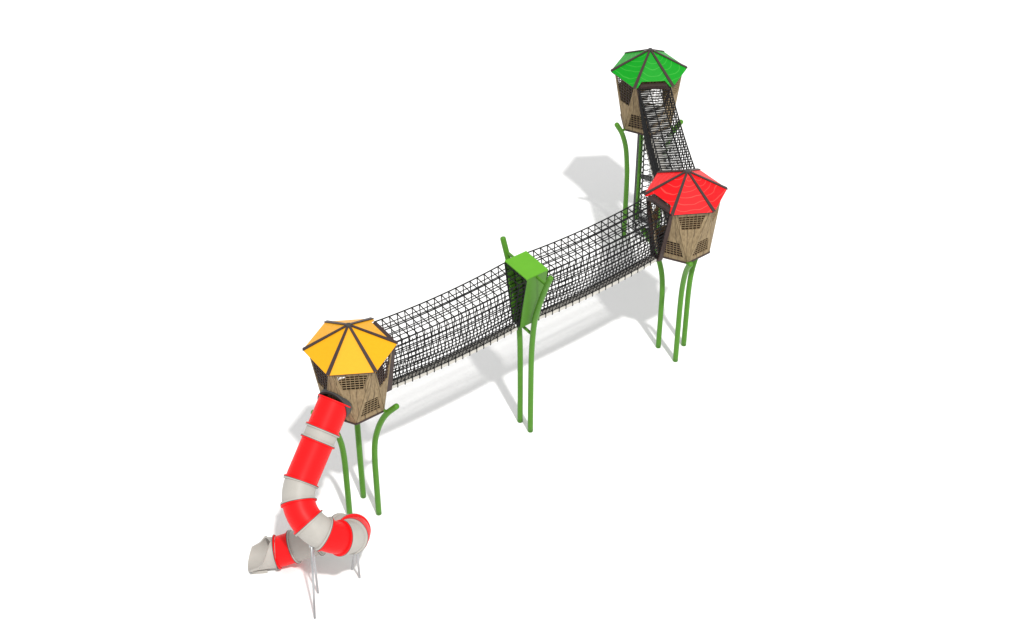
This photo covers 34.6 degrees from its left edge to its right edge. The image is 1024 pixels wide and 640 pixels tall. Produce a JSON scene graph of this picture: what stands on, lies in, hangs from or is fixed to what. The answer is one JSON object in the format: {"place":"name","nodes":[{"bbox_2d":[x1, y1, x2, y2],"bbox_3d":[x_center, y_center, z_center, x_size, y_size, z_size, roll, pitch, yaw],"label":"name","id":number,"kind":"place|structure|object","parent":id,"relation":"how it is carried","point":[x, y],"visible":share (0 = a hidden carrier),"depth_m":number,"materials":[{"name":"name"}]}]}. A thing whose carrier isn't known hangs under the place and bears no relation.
{"place":"outdoors","nodes":[
{"label":"outdoors","id":0,"kind":"place"},
{"bbox_2d":[302,317,398,515],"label":"play tower","id":1,"kind":"structure","parent":0,"point":[355,353],"depth_m":41.40,"materials":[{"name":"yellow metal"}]},
{"bbox_2d":[374,262,526,388],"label":"net tunnel","id":2,"kind":"structure","parent":1,"relation":"attached to","point":[468,349],"depth_m":43.48,"materials":[{"name":"black fabric"}]},
{"bbox_2d":[0,0,1023,639],"bbox_3d":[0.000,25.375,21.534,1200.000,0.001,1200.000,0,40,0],"label":"ground","id":3,"kind":"structure","parent":0,"point":[214,214],"depth_m":51.42,"materials":[{"name":"white"}]},
{"bbox_2d":[248,388,370,618],"bbox_3d":[-5.103,4.731,41.885,3.294,5.163,2.995,-20,44,-22],"label":"tube slide","id":4,"kind":"object","parent":3,"relation":"on","point":[316,531],"visible":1,"depth_m":41.23,"materials":[{"name":"red plastic"}]},
{"bbox_2d":[500,236,552,432],"bbox_3d":[0.384,0.692,45.775,0.745,6.270,2.280,-25,46,-27],"label":"tunnel support","id":5,"kind":"object","parent":3,"relation":"on","point":[531,270],"visible":0.96,"depth_m":44.55,"materials":[{"name":"green paint"}]},
{"bbox_2d":[611,48,687,237],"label":"play tower","id":6,"kind":"structure","parent":3,"relation":"on","point":[636,70],"depth_m":50.87,"materials":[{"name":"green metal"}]},
{"bbox_2d":[632,131,670,236],"bbox_3d":[4.548,-4.514,53.411,0.947,4.326,0.947,23,45,25],"label":"climbing net","id":7,"kind":"object","parent":6,"relation":"hanging from","point":[649,177],"visible":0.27,"depth_m":53.26,"materials":[{"name":"black fabric"}]},
{"bbox_2d":[640,168,727,361],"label":"play tower","id":8,"kind":"structure","parent":0,"point":[692,197],"depth_m":46.49,"materials":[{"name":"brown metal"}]},
{"bbox_2d":[528,197,669,320],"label":"net tunnel","id":9,"kind":"structure","parent":8,"relation":"attached to","point":[610,280],"depth_m":45.69,"materials":[{"name":"black fabric"}]},
{"bbox_2d":[638,87,694,221],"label":"net tunnel","id":10,"kind":"structure","parent":8,"relation":"attached to","point":[655,151],"depth_m":49.11,"materials":[{"name":"black fabric"}]}
]}

